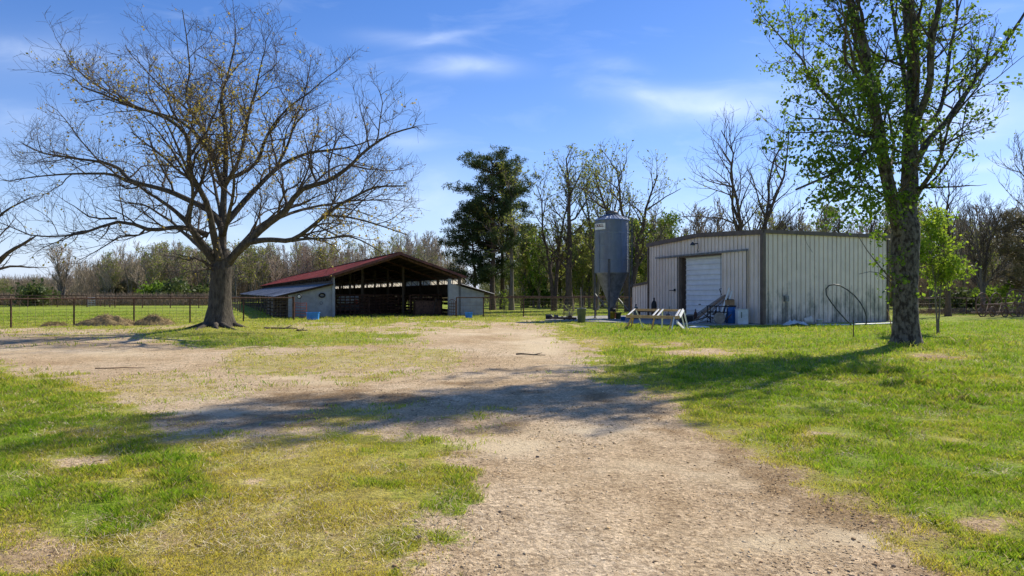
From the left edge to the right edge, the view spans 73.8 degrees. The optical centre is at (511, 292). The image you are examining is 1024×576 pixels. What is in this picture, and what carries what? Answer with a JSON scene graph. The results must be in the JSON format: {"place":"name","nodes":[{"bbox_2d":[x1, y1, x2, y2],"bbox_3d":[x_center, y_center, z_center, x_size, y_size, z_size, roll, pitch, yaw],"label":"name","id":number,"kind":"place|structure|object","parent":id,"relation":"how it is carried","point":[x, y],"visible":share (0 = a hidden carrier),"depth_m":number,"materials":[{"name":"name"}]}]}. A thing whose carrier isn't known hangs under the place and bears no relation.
{"place":"outdoors","nodes":[
{"label":"outdoors","id":0,"kind":"place"},
{"bbox_2d":[0,296,1023,575],"bbox_3d":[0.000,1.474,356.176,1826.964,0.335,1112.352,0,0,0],"label":"ground","id":1,"kind":"structure","parent":0,"point":[624,462],"depth_m":6.77,"materials":[{"name":"gravel"}]},
{"bbox_2d":[0,194,49,271],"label":"bare tree","id":2,"kind":"object","parent":1,"relation":"on","point":[3,257],"visible":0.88,"depth_m":30.34,"materials":[{"name":"brown plant"}]},
{"bbox_2d":[1,277,61,305],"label":"shrub","id":3,"kind":"object","parent":1,"relation":"on","point":[31,289],"visible":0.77,"depth_m":83.22,"materials":[{"name":"green plant"}]},
{"bbox_2d":[0,273,79,294],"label":"underbrush","id":4,"kind":"object","parent":1,"relation":"on","point":[20,281],"visible":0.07,"depth_m":244.78,"materials":[{"name":"plant"}]},
{"bbox_2d":[0,295,87,306],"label":"pipe fence","id":5,"kind":"object","parent":1,"relation":"on","point":[79,301],"visible":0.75,"depth_m":76.49,"materials":[{"name":"metal"}]},
{"bbox_2d":[46,244,78,302],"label":"bare tree","id":6,"kind":"object","parent":1,"relation":"on","point":[64,275],"visible":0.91,"depth_m":87.83,"materials":[{"name":"brown plant"}]},
{"bbox_2d":[73,312,133,325],"bbox_3d":[-20.049,1.324,33.607,3.100,0.829,1.620,0,0,0],"label":"hay heap","id":7,"kind":"object","parent":1,"relation":"on","point":[106,320],"visible":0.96,"depth_m":33.24,"materials":[{"name":"plant"}]},
{"bbox_2d":[0,291,208,305],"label":"dry weeds","id":8,"kind":"object","parent":1,"relation":"on","point":[123,302],"visible":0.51,"depth_m":86.87,"materials":[{"name":"plant"}]},
{"bbox_2d":[98,264,113,292],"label":"bare tree","id":9,"kind":"object","parent":1,"relation":"on","point":[104,278],"visible":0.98,"depth_m":115.44,"materials":[{"name":"brown plant"}]},
{"bbox_2d":[95,249,119,283],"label":"bare tree","id":10,"kind":"object","parent":1,"relation":"on","point":[111,253],"visible":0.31,"depth_m":124.12,"materials":[{"name":"brown plant"}]},
{"bbox_2d":[101,257,123,294],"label":"bare tree","id":11,"kind":"object","parent":1,"relation":"on","point":[115,277],"visible":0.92,"depth_m":118.00,"materials":[{"name":"brown plant"}]},
{"bbox_2d":[98,277,129,296],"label":"shrub","id":12,"kind":"object","parent":1,"relation":"on","point":[122,287],"visible":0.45,"depth_m":119.14,"materials":[{"name":"green plant"}]},
{"bbox_2d":[117,241,141,293],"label":"bare tree","id":13,"kind":"object","parent":1,"relation":"on","point":[130,257],"visible":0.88,"depth_m":117.64,"materials":[{"name":"brown plant"}]},
{"bbox_2d":[128,257,149,288],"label":"bare tree","id":14,"kind":"object","parent":1,"relation":"on","point":[135,273],"visible":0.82,"depth_m":113.99,"materials":[{"name":"brown plant"}]},
{"bbox_2d":[0,297,294,327],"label":"pipe fence","id":15,"kind":"object","parent":1,"relation":"on","point":[148,302],"visible":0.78,"depth_m":35.19,"materials":[{"name":"metal"}]},
{"bbox_2d":[134,280,167,294],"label":"shrub","id":16,"kind":"object","parent":1,"relation":"on","point":[152,287],"visible":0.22,"depth_m":104.99,"materials":[{"name":"green plant"}]},
{"bbox_2d":[135,242,167,284],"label":"bare tree","id":17,"kind":"object","parent":1,"relation":"on","point":[150,271],"visible":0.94,"depth_m":112.46,"materials":[{"name":"brown plant"}]},
{"bbox_2d":[132,313,174,325],"bbox_3d":[-17.881,1.334,34.092,2.257,0.807,1.634,0,0,0],"label":"hay heap","id":18,"kind":"object","parent":1,"relation":"on","point":[153,320],"visible":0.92,"depth_m":33.75,"materials":[{"name":"plant"}]},
{"bbox_2d":[154,240,174,282],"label":"bare tree","id":19,"kind":"object","parent":1,"relation":"on","point":[165,251],"visible":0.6,"depth_m":120.70,"materials":[{"name":"brown plant"}]},
{"bbox_2d":[96,295,240,311],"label":"pipe fence","id":20,"kind":"object","parent":1,"relation":"on","point":[114,302],"visible":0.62,"depth_m":73.27,"materials":[{"name":"metal"}]},
{"bbox_2d":[157,242,181,281],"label":"bare tree","id":21,"kind":"object","parent":1,"relation":"on","point":[178,245],"visible":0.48,"depth_m":121.13,"materials":[{"name":"brown plant"}]},
{"bbox_2d":[147,276,205,295],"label":"shrub","id":22,"kind":"object","parent":1,"relation":"on","point":[176,286],"visible":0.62,"depth_m":102.90,"materials":[{"name":"green plant"}]},
{"bbox_2d":[168,246,197,285],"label":"bare tree","id":23,"kind":"object","parent":1,"relation":"on","point":[186,267],"visible":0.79,"depth_m":113.59,"materials":[{"name":"brown plant"}]},
{"bbox_2d":[185,280,209,295],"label":"shrub","id":24,"kind":"object","parent":1,"relation":"on","point":[200,286],"visible":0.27,"depth_m":106.58,"materials":[{"name":"green plant"}]},
{"bbox_2d":[189,248,209,283],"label":"bare tree","id":25,"kind":"object","parent":1,"relation":"on","point":[197,278],"visible":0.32,"depth_m":123.98,"materials":[{"name":"brown plant"}]},
{"bbox_2d":[0,0,435,329],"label":"oak tree","id":26,"kind":"object","parent":1,"relation":"on","point":[220,257],"visible":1,"depth_m":25.94,"materials":[{"name":"brown plant"}]},
{"bbox_2d":[229,239,247,302],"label":"bare tree","id":27,"kind":"object","parent":1,"relation":"on","point":[237,264],"visible":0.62,"depth_m":112.91,"materials":[{"name":"brown plant"}]},
{"bbox_2d":[238,245,265,290],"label":"bare tree","id":28,"kind":"object","parent":1,"relation":"on","point":[251,274],"visible":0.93,"depth_m":115.66,"materials":[{"name":"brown plant"}]},
{"bbox_2d":[248,246,270,301],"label":"bare tree","id":29,"kind":"object","parent":1,"relation":"on","point":[259,273],"visible":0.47,"depth_m":120.73,"materials":[{"name":"brown plant"}]},
{"bbox_2d":[71,255,469,300],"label":"underbrush","id":30,"kind":"object","parent":1,"relation":"on","point":[85,283],"visible":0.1,"depth_m":128.44,"materials":[{"name":"plant"}]},
{"bbox_2d":[264,245,284,280],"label":"bare tree","id":31,"kind":"object","parent":1,"relation":"on","point":[277,263],"visible":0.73,"depth_m":121.11,"materials":[{"name":"brown plant"}]},
{"bbox_2d":[267,255,285,281],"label":"bare tree","id":32,"kind":"object","parent":1,"relation":"on","point":[274,270],"visible":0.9,"depth_m":114.15,"materials":[{"name":"brown plant"}]},
{"bbox_2d":[266,296,287,317],"bbox_3d":[-16.131,0.920,46.703,0.911,1.350,6.611,0,0,-24],"label":"plank pen","id":33,"kind":"object","parent":1,"relation":"on","point":[270,306],"visible":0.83,"depth_m":43.86,"materials":[{"name":"brown wood"}]},
{"bbox_2d":[293,242,313,273],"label":"bare tree","id":34,"kind":"object","parent":1,"relation":"on","point":[304,249],"visible":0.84,"depth_m":112.94,"materials":[{"name":"brown plant"}]},
{"bbox_2d":[305,246,328,269],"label":"bare tree","id":35,"kind":"object","parent":1,"relation":"on","point":[320,253],"visible":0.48,"depth_m":115.85,"materials":[{"name":"brown plant"}]},
{"bbox_2d":[319,241,345,266],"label":"bare tree","id":36,"kind":"object","parent":1,"relation":"on","point":[334,251],"visible":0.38,"depth_m":115.16,"materials":[{"name":"brown plant"}]},
{"bbox_2d":[240,252,493,317],"bbox_3d":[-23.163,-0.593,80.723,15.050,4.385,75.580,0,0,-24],"label":"barn","id":37,"kind":"structure","parent":1,"relation":"on","point":[402,273],"depth_m":51.95,"materials":[{"name":"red metal"}]},
{"bbox_2d":[336,296,358,314],"bbox_3d":[-11.881,0.914,49.343,1.500,1.369,1.050,0,0,-24],"label":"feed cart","id":38,"kind":"object","parent":37,"relation":"in","point":[347,305],"visible":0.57,"depth_m":48.94,"materials":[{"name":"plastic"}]},
{"bbox_2d":[335,294,369,314],"bbox_3d":[-11.492,0.824,48.449,2.809,1.453,0.116,0,0,-24],"label":"livestock panel","id":39,"kind":"object","parent":37,"relation":"in","point":[354,304],"visible":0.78,"depth_m":48.48,"materials":[{"name":"metal"}]},
{"bbox_2d":[409,294,441,313],"bbox_3d":[-6.397,0.824,50.775,2.620,1.453,0.114,0,0,-28],"label":"livestock panel","id":40,"kind":"object","parent":37,"relation":"in","point":[418,298],"visible":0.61,"depth_m":50.61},
{"bbox_2d":[413,301,440,314],"bbox_3d":[-6.092,1.087,48.945,1.900,1.025,0.700,0,0,-24],"label":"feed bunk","id":41,"kind":"object","parent":37,"relation":"in","point":[423,307],"visible":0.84,"depth_m":48.62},
{"bbox_2d":[415,237,437,262],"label":"bare tree","id":42,"kind":"object","parent":1,"relation":"on","point":[424,251],"visible":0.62,"depth_m":118.87,"materials":[{"name":"brown plant"}]},
{"bbox_2d":[437,200,508,287],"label":"pine tree","id":43,"kind":"object","parent":1,"relation":"on","point":[457,237],"visible":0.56,"depth_m":64.79,"materials":[{"name":"green plant"}]},
{"bbox_2d":[441,145,541,309],"bbox_3d":[-1.710,-5.990,63.361,8.094,15.200,8.789,0,0,36],"label":"pine tree","id":44,"kind":"object","parent":1,"relation":"on","point":[490,269],"visible":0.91,"depth_m":62.98,"materials":[{"name":"green plant"}]},
{"bbox_2d":[466,161,537,309],"bbox_3d":[-0.208,-5.183,62.358,5.478,13.771,6.724,0,0,-42],"label":"leafy tree","id":45,"kind":"object","parent":1,"relation":"on","point":[511,221],"visible":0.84,"depth_m":62.76,"materials":[{"name":"green plant"}]},
{"bbox_2d":[470,165,538,308],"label":"pine tree","id":46,"kind":"object","parent":1,"relation":"on","point":[524,206],"visible":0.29,"depth_m":66.64,"materials":[{"name":"green plant"}]},
{"bbox_2d":[496,239,518,304],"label":"leafy tree","id":47,"kind":"object","parent":1,"relation":"on","point":[506,280],"visible":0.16,"depth_m":81.66,"materials":[{"name":"green plant"}]},
{"bbox_2d":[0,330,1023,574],"bbox_3d":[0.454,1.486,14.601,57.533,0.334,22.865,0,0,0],"label":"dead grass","id":48,"kind":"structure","parent":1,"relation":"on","point":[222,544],"depth_m":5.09,"materials":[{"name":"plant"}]},
{"bbox_2d":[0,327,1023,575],"bbox_3d":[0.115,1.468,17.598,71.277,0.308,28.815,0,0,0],"label":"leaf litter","id":49,"kind":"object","parent":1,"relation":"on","point":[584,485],"visible":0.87,"depth_m":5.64,"materials":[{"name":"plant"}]},
{"bbox_2d":[509,223,547,306],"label":"leafy tree","id":50,"kind":"object","parent":1,"relation":"on","point":[521,269],"visible":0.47,"depth_m":75.64,"materials":[{"name":"green plant"}]},
{"bbox_2d":[514,239,549,307],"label":"leafy tree","id":51,"kind":"object","parent":1,"relation":"on","point":[528,283],"visible":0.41,"depth_m":74.75,"materials":[{"name":"green plant"}]},
{"bbox_2d":[518,287,558,307],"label":"shrub","id":52,"kind":"object","parent":1,"relation":"on","point":[528,303],"visible":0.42,"depth_m":74.86,"materials":[{"name":"green plant"}]},
{"bbox_2d":[526,228,554,308],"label":"leafy tree","id":53,"kind":"object","parent":1,"relation":"on","point":[536,272],"visible":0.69,"depth_m":69.39,"materials":[{"name":"green plant"}]},
{"bbox_2d":[456,297,631,315],"bbox_3d":[2.250,0.958,46.542,12.110,1.385,0.219,0,0,-6],"label":"pipe fence","id":54,"kind":"object","parent":1,"relation":"on","point":[523,298],"visible":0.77,"depth_m":46.36,"materials":[{"name":"metal"}]},
{"bbox_2d":[489,296,623,310],"bbox_3d":[5.067,0.955,61.000,14.362,1.390,0.091,0,0,8],"label":"pipe fence","id":55,"kind":"object","parent":1,"relation":"on","point":[584,300],"visible":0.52,"depth_m":61.14,"materials":[{"name":"metal"}]},
{"bbox_2d":[523,157,590,310],"bbox_3d":[3.936,-5.219,61.756,6.402,13.890,6.018,0,0,-39],"label":"leafy tree","id":56,"kind":"object","parent":1,"relation":"on","point":[554,289],"visible":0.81,"depth_m":61.86,"materials":[{"name":"green plant"}]},
{"bbox_2d":[547,245,578,306],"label":"leafy tree","id":57,"kind":"object","parent":1,"relation":"on","point":[561,273],"visible":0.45,"depth_m":76.24,"materials":[{"name":"green plant"}]},
{"bbox_2d":[533,143,600,310],"bbox_3d":[4.996,-6.040,61.443,6.110,15.502,6.064,0,0,25],"label":"leafy tree","id":58,"kind":"object","parent":1,"relation":"on","point":[568,266],"visible":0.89,"depth_m":60.83,"materials":[{"name":"green plant"}]},
{"bbox_2d":[563,221,597,307],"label":"leafy tree","id":59,"kind":"object","parent":1,"relation":"on","point":[589,277],"visible":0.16,"depth_m":74.12,"materials":[{"name":"green plant"}]},
{"bbox_2d":[575,308,587,322],"bbox_3d":[3.727,1.185,36.600,0.586,0.790,0.539,0,0,41],"label":"trash can","id":60,"kind":"object","parent":1,"relation":"on","point":[581,314],"visible":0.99,"depth_m":36.41,"materials":[{"name":"green plastic"}]},
{"bbox_2d":[572,233,594,307],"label":"leafy tree","id":61,"kind":"object","parent":1,"relation":"on","point":[581,271],"visible":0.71,"depth_m":71.86,"materials":[{"name":"green plant"}]},
{"bbox_2d":[565,149,624,309],"bbox_3d":[7.530,-5.772,64.170,6.233,14.980,6.593,0,0,0],"label":"leafy tree","id":62,"kind":"object","parent":1,"relation":"on","point":[591,245],"visible":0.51,"depth_m":63.32,"materials":[{"name":"green plant"}]},
{"bbox_2d":[565,138,685,311],"bbox_3d":[9.171,-5.441,58.555,10.796,14.390,8.250,0,0,-42],"label":"leafy tree","id":63,"kind":"object","parent":1,"relation":"on","point":[637,244],"visible":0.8,"depth_m":57.56,"materials":[{"name":"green plant"}]},
{"bbox_2d":[636,243,646,282],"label":"leafy tree","id":64,"kind":"object","parent":1,"relation":"on","point":[643,278],"visible":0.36,"depth_m":65.67,"materials":[{"name":"green plant"}]},
{"bbox_2d":[629,218,655,282],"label":"leafy tree","id":65,"kind":"object","parent":1,"relation":"on","point":[640,270],"visible":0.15,"depth_m":75.35,"materials":[{"name":"green plant"}]},
{"bbox_2d":[635,205,664,262],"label":"bare tree","id":66,"kind":"object","parent":1,"relation":"on","point":[655,214],"visible":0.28,"depth_m":74.51,"materials":[{"name":"brown plant"}]},
{"bbox_2d":[642,220,669,254],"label":"leafy tree","id":67,"kind":"object","parent":1,"relation":"on","point":[658,234],"visible":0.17,"depth_m":72.67,"materials":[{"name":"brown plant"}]},
{"bbox_2d":[626,309,688,329],"bbox_3d":[6.276,1.169,30.200,2.930,0.982,2.026,0,0,36],"label":"trestle rack","id":68,"kind":"object","parent":1,"relation":"on","point":[658,316],"visible":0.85,"depth_m":29.79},
{"bbox_2d":[657,211,687,238],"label":"leafy tree","id":69,"kind":"object","parent":1,"relation":"on","point":[671,222],"visible":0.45,"depth_m":59.84,"materials":[{"name":"green plant"}]},
{"bbox_2d":[679,196,727,234],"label":"bare tree","id":70,"kind":"object","parent":1,"relation":"on","point":[701,222],"visible":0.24,"depth_m":74.30,"materials":[{"name":"brown plant"}]},
{"bbox_2d":[685,212,732,233],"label":"bare tree","id":71,"kind":"object","parent":1,"relation":"on","point":[711,225],"visible":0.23,"depth_m":68.53,"materials":[{"name":"brown plant"}]},
{"bbox_2d":[677,103,805,230],"bbox_3d":[21.211,-7.825,62.810,12.833,19.153,10.512,0,0,0],"label":"bare tree","id":72,"kind":"object","parent":1,"relation":"on","point":[740,225],"visible":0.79,"depth_m":61.15,"materials":[{"name":"brown plant"}]},
{"bbox_2d":[477,255,1011,304],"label":"underbrush","id":73,"kind":"object","parent":1,"relation":"on","point":[497,293],"visible":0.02,"depth_m":88.96,"materials":[{"name":"plant"}]},
{"bbox_2d":[630,229,891,324],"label":"metal shop","id":74,"kind":"structure","parent":1,"relation":"on","point":[764,276],"depth_m":36.14,"materials":[{"name":"beige metal"}]},
{"bbox_2d":[658,258,678,315],"bbox_3d":[9.423,-0.300,41.496,0.218,3.600,2.050,0,0,-22],"label":"sliding door","id":75,"kind":"structure","parent":74,"relation":"in","point":[667,268],"depth_m":41.44,"materials":[{"name":"beige metal"}]},
{"bbox_2d":[686,255,721,320],"bbox_3d":[10.867,-0.250,38.558,0.104,3.620,3.480,0,0,-22],"label":"overhead door","id":76,"kind":"structure","parent":74,"relation":"in","point":[703,274],"depth_m":38.76,"materials":[{"name":"white metal"}]},
{"bbox_2d":[722,251,747,313],"bbox_3d":[11.722,-0.330,35.947,0.102,3.660,2.002,0,0,-22],"label":"sliding door","id":77,"kind":"structure","parent":74,"relation":"in","point":[733,263],"depth_m":35.78,"materials":[{"name":"beige metal"}]},
{"bbox_2d":[745,196,780,229],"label":"bare tree","id":78,"kind":"object","parent":1,"relation":"on","point":[772,218],"visible":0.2,"depth_m":74.73,"materials":[{"name":"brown plant"}]},
{"bbox_2d":[770,213,806,230],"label":"bare tree","id":79,"kind":"object","parent":1,"relation":"on","point":[794,226],"visible":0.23,"depth_m":64.19,"materials":[{"name":"brown plant"}]},
{"bbox_2d":[817,201,846,231],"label":"bare tree","id":80,"kind":"object","parent":1,"relation":"on","point":[824,220],"visible":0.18,"depth_m":71.84,"materials":[{"name":"green plant"}]},
{"bbox_2d":[820,207,854,232],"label":"bare tree","id":81,"kind":"object","parent":1,"relation":"on","point":[835,226],"visible":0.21,"depth_m":58.14,"materials":[{"name":"green plant"}]},
{"bbox_2d":[825,284,866,324],"bbox_3d":[16.365,0.592,33.295,2.141,2.079,0.287,0,0,-6],"label":"pipe hoop","id":82,"kind":"object","parent":1,"relation":"on","point":[837,309],"visible":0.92,"depth_m":33.31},
{"bbox_2d":[847,209,889,234],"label":"bare tree","id":83,"kind":"object","parent":1,"relation":"on","point":[871,225],"visible":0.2,"depth_m":59.77,"materials":[{"name":"brown plant"}]},
{"bbox_2d":[741,0,1023,345],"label":"maple tree","id":84,"kind":"object","parent":1,"relation":"on","point":[901,206],"visible":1,"depth_m":19.45,"materials":[{"name":"green plant"}]},
{"bbox_2d":[874,204,923,272],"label":"bare tree","id":85,"kind":"object","parent":1,"relation":"on","point":[886,215],"visible":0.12,"depth_m":74.17,"materials":[{"name":"brown plant"}]},
{"bbox_2d":[919,219,961,307],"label":"bare tree","id":86,"kind":"object","parent":1,"relation":"on","point":[930,293],"visible":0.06,"depth_m":59.83,"materials":[{"name":"brown plant"}]},
{"bbox_2d":[919,159,977,315],"bbox_3d":[29.570,-3.757,46.731,3.986,10.921,3.669,0,0,-15],"label":"bare tree","id":87,"kind":"object","parent":1,"relation":"on","point":[947,311],"visible":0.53,"depth_m":46.82,"materials":[{"name":"brown plant"}]},
{"bbox_2d":[919,203,981,332],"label":"young tree","id":88,"kind":"object","parent":1,"relation":"on","point":[944,271],"visible":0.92,"depth_m":26.64,"materials":[{"name":"green plant"}]},
{"bbox_2d":[925,285,985,310],"bbox_3d":[39.151,0.548,59.953,5.067,2.584,4.362,0,0,29],"label":"shrub","id":89,"kind":"object","parent":1,"relation":"on","point":[958,303],"visible":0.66,"depth_m":59.21,"materials":[{"name":"green plant"}]},
{"bbox_2d":[949,206,978,291],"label":"bare tree","id":90,"kind":"object","parent":1,"relation":"on","point":[961,251],"visible":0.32,"depth_m":72.79,"materials":[{"name":"brown plant"}]},
{"bbox_2d":[918,297,1020,313],"bbox_3d":[35.478,0.985,50.500,9.710,1.330,0.066,0,0,18],"label":"pipe fence","id":91,"kind":"object","parent":1,"relation":"on","point":[923,303],"visible":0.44,"depth_m":51.48,"materials":[{"name":"metal"}]},
{"bbox_2d":[918,253,1022,306],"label":"underbrush","id":92,"kind":"object","parent":1,"relation":"on","point":[923,285],"visible":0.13,"depth_m":78.13,"materials":[{"name":"plant"}]},
{"bbox_2d":[919,307,1022,313],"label":"dry weeds","id":93,"kind":"object","parent":1,"relation":"on","point":[959,310],"visible":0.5,"depth_m":51.92,"materials":[{"name":"plant"}]},
{"bbox_2d":[965,204,992,266],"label":"bare tree","id":94,"kind":"object","parent":1,"relation":"on","point":[977,219],"visible":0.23,"depth_m":84.50,"materials":[{"name":"brown plant"}]},
{"bbox_2d":[962,222,1000,284],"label":"bare tree","id":95,"kind":"object","parent":1,"relation":"on","point":[994,265],"visible":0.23,"depth_m":64.57,"materials":[{"name":"brown plant"}]},
{"bbox_2d":[955,193,1016,307],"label":"bare tree","id":96,"kind":"object","parent":1,"relation":"on","point":[982,273],"visible":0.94,"depth_m":55.74,"materials":[{"name":"brown plant"}]},
{"bbox_2d":[967,279,1022,308],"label":"shrub","id":97,"kind":"object","parent":1,"relation":"on","point":[991,291],"visible":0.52,"depth_m":57.27,"materials":[{"name":"green plant"}]},
{"bbox_2d":[971,289,1023,316],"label":"hay rake","id":98,"kind":"object","parent":1,"relation":"on","point":[993,312],"visible":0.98,"depth_m":46.26,"materials":[{"name":"metal"}]},
{"bbox_2d":[985,131,1023,247],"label":"bare tree","id":99,"kind":"object","parent":1,"relation":"on","point":[1021,156],"visible":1,"depth_m":50.55,"materials":[{"name":"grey plant"}]},
{"bbox_2d":[0,364,1023,575],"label":"grass","id":100,"kind":"structure","parent":0,"point":[902,384],"depth_m":6.40,"materials":[{"name":"plant"}]},
{"bbox_2d":[0,310,1023,371],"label":"lawn grass","id":101,"kind":"structure","parent":0,"point":[968,341],"depth_m":22.63,"materials":[{"name":"plant"}]},
{"bbox_2d":[0,0,1023,292],"label":"sky","id":102,"kind":"structure","parent":0,"point":[532,78],"materials":[{"name":"blue"}]},
{"bbox_2d":[545,316,758,325],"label":"concrete pavement","id":103,"kind":"structure","parent":0,"point":[656,321],"depth_m":37.24,"materials":[{"name":"concrete"}]},
{"bbox_2d":[594,211,632,318],"bbox_3d":[6.095,-1.730,41.600,2.142,6.600,2.142,0,0,-23],"label":"feed bin","id":104,"kind":"object","parent":103,"relation":"on","point":[612,265],"visible":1,"depth_m":40.86,"materials":[{"name":"metal"}]},
{"bbox_2d":[696,305,731,323],"bbox_3d":[10.213,1.097,34.735,1.796,0.922,0.870,0,0,0],"label":"hand cart","id":105,"kind":"object","parent":103,"relation":"on","point":[719,317],"visible":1,"depth_m":34.48,"materials":[{"name":"black metal"}]},
{"bbox_2d":[725,305,735,322],"bbox_3d":[11.192,1.095,35.000,0.600,0.910,0.600,0,0,0],"label":"plastic barrel","id":106,"kind":"object","parent":103,"relation":"on","point":[731,310],"visible":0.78,"depth_m":34.75,"materials":[{"name":"blue plastic"}]},
{"bbox_2d":[735,309,748,323],"bbox_3d":[11.546,1.186,34.300,0.580,0.788,0.420,0,0,-6],"label":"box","id":107,"kind":"object","parent":103,"relation":"on","point":[741,316],"visible":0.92,"depth_m":34.11,"materials":[{"name":"plastic"}]},
{"bbox_2d":[973,207,1023,293],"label":"cedar tree","id":108,"kind":"object","parent":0,"point":[1017,269],"visible":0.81,"depth_m":56.28,"materials":[{"name":"green plant"}]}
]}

